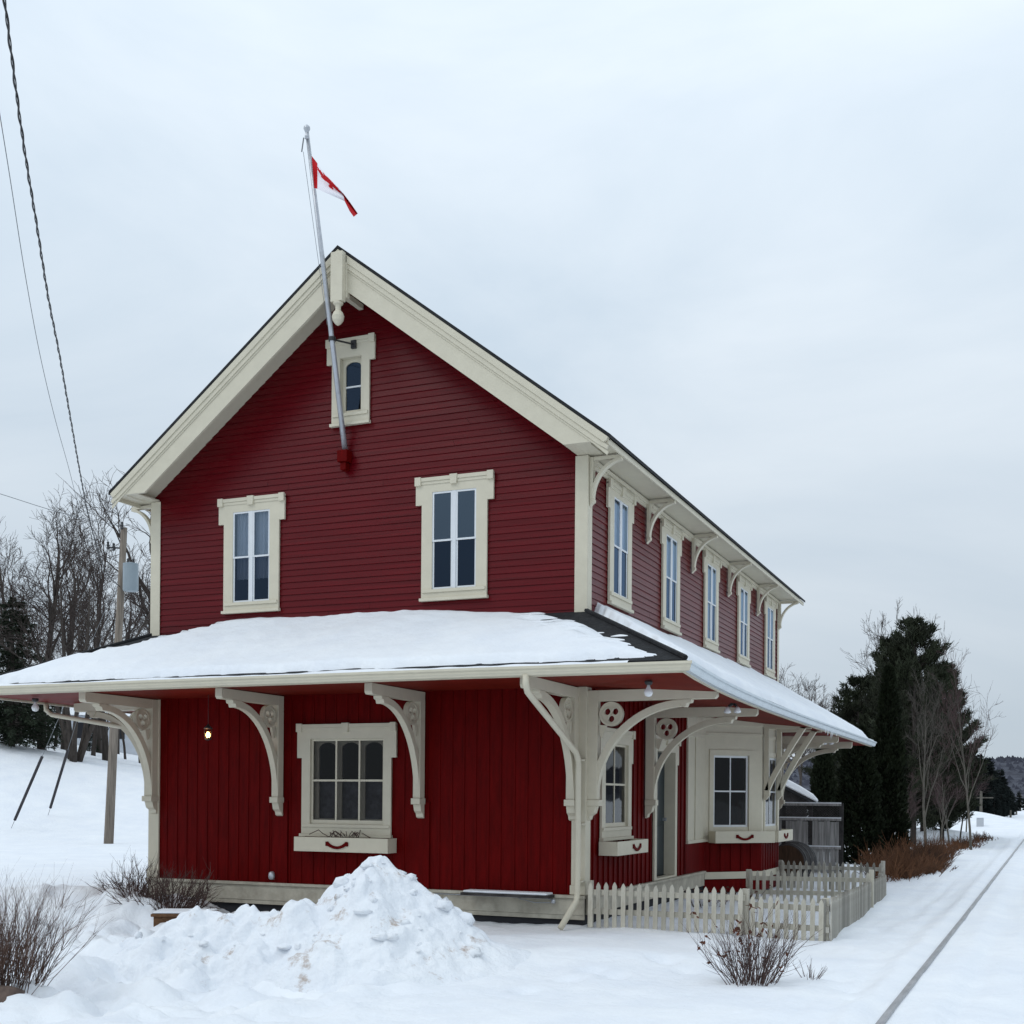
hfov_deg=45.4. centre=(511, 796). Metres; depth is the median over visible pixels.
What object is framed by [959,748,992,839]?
birch sapling
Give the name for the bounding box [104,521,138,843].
utility pole
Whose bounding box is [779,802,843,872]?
board fence
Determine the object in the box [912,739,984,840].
birch sapling
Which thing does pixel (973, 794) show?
birch sapling
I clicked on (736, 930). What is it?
bare bush
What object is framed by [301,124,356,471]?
flagpole
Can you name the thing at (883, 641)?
pine tree
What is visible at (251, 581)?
window
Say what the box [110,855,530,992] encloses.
snow pile
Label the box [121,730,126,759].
bare tree
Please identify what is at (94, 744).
bare tree
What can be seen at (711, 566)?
window
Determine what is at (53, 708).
spruce tree
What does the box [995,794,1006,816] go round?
conifer
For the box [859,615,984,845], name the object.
pine tree
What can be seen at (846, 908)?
picket fence
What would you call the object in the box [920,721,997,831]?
pine tree
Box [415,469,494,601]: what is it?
window
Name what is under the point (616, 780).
window
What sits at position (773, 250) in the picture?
sky
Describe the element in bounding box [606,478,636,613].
window
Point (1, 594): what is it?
bare tree
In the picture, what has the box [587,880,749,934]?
picket fence
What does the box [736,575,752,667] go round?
window
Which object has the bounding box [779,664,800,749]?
bare tree
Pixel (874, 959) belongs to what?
ground
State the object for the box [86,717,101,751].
spruce tree
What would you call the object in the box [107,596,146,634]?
bare tree
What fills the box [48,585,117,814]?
guy wire
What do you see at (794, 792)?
garden shed
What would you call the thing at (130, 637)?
bare tree
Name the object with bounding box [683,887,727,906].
bare bush
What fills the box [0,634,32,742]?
bare tree
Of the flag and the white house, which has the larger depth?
the white house
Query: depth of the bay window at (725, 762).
23.68 m
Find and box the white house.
[59,707,137,754]
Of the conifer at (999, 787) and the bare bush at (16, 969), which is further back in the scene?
the conifer at (999, 787)
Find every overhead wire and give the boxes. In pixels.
[0,116,115,593]
[1,494,119,525]
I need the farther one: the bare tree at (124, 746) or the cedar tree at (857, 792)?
the bare tree at (124, 746)
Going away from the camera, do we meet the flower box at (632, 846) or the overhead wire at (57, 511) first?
the flower box at (632, 846)
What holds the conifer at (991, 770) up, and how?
on the ground
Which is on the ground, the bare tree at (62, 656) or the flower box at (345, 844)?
the bare tree at (62, 656)
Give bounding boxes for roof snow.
[0,603,873,740]
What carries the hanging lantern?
hanging from the station building
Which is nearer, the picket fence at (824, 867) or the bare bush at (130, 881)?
the bare bush at (130, 881)
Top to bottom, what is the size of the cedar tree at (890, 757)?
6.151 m
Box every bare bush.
[0,864,113,994]
[88,850,174,896]
[94,856,225,909]
[679,900,783,986]
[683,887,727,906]
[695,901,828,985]
[724,885,770,900]
[792,959,826,979]
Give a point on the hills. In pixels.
(1016, 776)
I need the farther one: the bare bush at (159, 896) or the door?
the door
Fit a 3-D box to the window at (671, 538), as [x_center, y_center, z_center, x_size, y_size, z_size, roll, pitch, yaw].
[2.746,-3.750,21.087,0.103,1.824,1.250,0,0,23]
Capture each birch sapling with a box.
[907,754,967,842]
[907,772,936,821]
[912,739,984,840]
[927,642,1005,849]
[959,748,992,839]
[965,765,989,831]
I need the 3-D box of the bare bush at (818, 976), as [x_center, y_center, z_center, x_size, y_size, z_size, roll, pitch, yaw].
[3.033,1.762,12.386,0.376,0.320,0.386,0,0,4]
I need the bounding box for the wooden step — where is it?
[151,908,218,926]
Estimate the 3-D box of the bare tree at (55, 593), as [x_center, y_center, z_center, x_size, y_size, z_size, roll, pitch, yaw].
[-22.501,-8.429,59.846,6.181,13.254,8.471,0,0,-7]
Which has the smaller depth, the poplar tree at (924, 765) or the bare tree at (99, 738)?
the poplar tree at (924, 765)
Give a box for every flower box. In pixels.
[294,830,396,853]
[599,839,647,855]
[709,831,774,842]
[775,829,792,841]
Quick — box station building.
[0,245,876,929]
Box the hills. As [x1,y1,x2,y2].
[784,760,1023,801]
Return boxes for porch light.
[32,698,38,710]
[644,680,652,696]
[724,703,740,713]
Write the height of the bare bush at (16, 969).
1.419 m
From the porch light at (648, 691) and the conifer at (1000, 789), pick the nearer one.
the porch light at (648, 691)
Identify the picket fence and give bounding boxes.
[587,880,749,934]
[746,869,873,907]
[749,895,829,940]
[778,860,884,890]
[819,874,886,940]
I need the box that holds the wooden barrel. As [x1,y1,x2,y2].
[779,841,816,876]
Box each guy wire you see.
[11,581,117,827]
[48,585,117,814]
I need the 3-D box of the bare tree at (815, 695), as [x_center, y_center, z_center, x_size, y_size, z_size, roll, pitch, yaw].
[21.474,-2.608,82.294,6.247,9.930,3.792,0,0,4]
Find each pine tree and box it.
[797,673,910,795]
[834,634,939,824]
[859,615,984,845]
[904,661,989,841]
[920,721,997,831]
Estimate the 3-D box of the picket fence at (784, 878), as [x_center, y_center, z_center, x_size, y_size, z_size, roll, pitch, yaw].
[5.244,1.677,21.637,2.205,0.820,0.150,0,0,19]
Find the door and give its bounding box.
[652,735,680,880]
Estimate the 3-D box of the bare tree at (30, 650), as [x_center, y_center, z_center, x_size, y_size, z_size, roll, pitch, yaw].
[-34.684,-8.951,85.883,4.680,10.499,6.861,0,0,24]
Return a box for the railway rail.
[875,839,1023,1023]
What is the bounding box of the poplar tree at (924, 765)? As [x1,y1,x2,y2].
[903,670,983,842]
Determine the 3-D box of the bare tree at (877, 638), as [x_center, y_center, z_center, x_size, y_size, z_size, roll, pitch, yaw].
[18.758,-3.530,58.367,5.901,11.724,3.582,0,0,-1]
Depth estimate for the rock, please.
10.51 m
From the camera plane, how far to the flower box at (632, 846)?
17.87 m
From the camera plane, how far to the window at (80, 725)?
85.60 m
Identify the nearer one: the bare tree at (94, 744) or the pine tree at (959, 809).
the pine tree at (959, 809)
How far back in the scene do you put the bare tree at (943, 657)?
61.63 m
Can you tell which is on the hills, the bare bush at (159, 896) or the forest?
the forest
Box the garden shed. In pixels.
[779,780,817,843]
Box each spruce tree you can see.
[0,596,66,750]
[23,657,70,745]
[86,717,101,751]
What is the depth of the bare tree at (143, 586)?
60.01 m
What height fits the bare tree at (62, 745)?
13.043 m
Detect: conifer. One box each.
[973,786,986,812]
[977,754,1000,793]
[977,782,999,813]
[984,758,1002,815]
[989,786,1002,815]
[994,772,1008,816]
[995,769,1011,815]
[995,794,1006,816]
[1002,782,1018,814]
[1008,789,1017,814]
[1016,791,1023,810]
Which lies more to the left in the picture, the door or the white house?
the white house
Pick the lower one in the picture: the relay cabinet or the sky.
the relay cabinet
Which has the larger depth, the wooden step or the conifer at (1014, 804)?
the conifer at (1014, 804)
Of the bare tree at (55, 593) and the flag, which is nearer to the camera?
the flag
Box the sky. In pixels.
[0,0,1023,758]
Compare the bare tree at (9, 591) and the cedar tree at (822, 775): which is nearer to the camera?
the cedar tree at (822, 775)
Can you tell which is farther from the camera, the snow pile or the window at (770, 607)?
the window at (770, 607)
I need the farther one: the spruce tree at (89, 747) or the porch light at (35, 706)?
the spruce tree at (89, 747)
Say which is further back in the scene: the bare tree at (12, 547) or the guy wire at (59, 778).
the bare tree at (12, 547)
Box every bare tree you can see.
[0,482,104,749]
[0,518,69,741]
[0,520,150,761]
[0,523,129,749]
[0,531,76,739]
[0,560,37,629]
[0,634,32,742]
[1,591,59,705]
[4,537,115,760]
[15,616,74,664]
[36,603,112,746]
[56,471,148,752]
[58,593,148,762]
[60,468,150,633]
[65,572,150,753]
[85,610,145,755]
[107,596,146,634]
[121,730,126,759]
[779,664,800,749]
[785,672,830,786]
[800,684,841,757]
[841,599,974,702]
[918,615,964,688]
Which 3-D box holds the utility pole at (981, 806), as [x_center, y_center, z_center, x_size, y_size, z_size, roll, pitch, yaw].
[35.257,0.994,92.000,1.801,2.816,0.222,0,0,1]
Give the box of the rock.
[0,985,24,1001]
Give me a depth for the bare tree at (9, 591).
74.47 m
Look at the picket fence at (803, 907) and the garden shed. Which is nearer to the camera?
the picket fence at (803, 907)
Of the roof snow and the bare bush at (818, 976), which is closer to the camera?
the bare bush at (818, 976)
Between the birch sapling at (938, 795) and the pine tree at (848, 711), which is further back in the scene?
the pine tree at (848, 711)
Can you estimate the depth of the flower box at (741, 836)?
23.43 m
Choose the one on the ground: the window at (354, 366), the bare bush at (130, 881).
the bare bush at (130, 881)
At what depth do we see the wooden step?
16.99 m
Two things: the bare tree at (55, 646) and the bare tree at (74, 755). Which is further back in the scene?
the bare tree at (55, 646)
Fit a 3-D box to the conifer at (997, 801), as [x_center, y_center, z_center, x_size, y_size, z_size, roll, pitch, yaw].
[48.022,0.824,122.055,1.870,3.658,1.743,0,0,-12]
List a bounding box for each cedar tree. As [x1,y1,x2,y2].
[807,749,837,821]
[830,724,886,863]
[869,664,911,856]
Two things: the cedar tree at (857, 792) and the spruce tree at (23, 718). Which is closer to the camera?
the cedar tree at (857, 792)
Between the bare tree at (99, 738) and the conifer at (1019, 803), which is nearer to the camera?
the bare tree at (99, 738)
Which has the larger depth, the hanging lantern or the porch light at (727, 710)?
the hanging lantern
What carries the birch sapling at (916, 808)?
on the ground
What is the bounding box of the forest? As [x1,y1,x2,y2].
[784,755,1023,793]
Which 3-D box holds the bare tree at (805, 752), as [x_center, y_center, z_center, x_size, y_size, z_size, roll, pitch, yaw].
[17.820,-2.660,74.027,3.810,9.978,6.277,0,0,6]
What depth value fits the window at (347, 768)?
18.76 m
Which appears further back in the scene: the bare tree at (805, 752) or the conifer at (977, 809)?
the conifer at (977, 809)
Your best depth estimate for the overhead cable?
18.01 m
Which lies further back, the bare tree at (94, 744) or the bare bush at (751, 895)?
the bare tree at (94, 744)
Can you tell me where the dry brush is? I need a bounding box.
[851,830,997,881]
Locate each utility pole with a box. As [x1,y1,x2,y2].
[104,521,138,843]
[977,791,992,811]
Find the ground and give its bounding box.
[0,715,1023,1023]
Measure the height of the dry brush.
1.066 m
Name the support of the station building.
on the ground
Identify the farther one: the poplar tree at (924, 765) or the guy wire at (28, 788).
the guy wire at (28, 788)
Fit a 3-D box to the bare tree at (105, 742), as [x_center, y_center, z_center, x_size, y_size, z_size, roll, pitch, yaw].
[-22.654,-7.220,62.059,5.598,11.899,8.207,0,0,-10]
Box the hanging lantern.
[204,695,211,740]
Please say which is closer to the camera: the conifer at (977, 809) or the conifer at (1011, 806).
the conifer at (977, 809)
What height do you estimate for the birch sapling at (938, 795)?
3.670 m
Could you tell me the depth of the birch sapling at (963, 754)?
44.25 m
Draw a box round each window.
[77,722,83,737]
[217,492,285,614]
[296,722,396,837]
[325,332,375,427]
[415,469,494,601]
[599,727,635,840]
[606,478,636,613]
[660,518,683,635]
[685,717,778,892]
[702,550,721,652]
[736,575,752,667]
[764,596,777,678]
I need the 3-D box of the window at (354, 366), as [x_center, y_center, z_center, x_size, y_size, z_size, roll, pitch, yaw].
[-2.449,-6.352,18.766,0.855,1.347,0.189,0,0,23]
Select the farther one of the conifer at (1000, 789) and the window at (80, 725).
the conifer at (1000, 789)
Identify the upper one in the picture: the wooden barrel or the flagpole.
the flagpole
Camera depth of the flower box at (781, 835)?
24.51 m
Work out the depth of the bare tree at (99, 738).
73.33 m
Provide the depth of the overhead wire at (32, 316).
20.19 m
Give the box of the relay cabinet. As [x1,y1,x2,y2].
[976,817,983,826]
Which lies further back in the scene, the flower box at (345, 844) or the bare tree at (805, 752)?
the bare tree at (805, 752)
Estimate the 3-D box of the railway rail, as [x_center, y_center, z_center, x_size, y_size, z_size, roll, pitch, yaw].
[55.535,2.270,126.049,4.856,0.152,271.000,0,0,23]
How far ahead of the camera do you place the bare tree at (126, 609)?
67.06 m
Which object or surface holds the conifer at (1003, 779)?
on the ground
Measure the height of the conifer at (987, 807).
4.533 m
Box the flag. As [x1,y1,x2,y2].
[312,157,357,216]
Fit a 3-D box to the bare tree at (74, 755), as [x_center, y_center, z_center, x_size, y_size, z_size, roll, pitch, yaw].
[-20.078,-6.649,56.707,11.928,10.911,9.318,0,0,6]
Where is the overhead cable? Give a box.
[2,0,119,586]

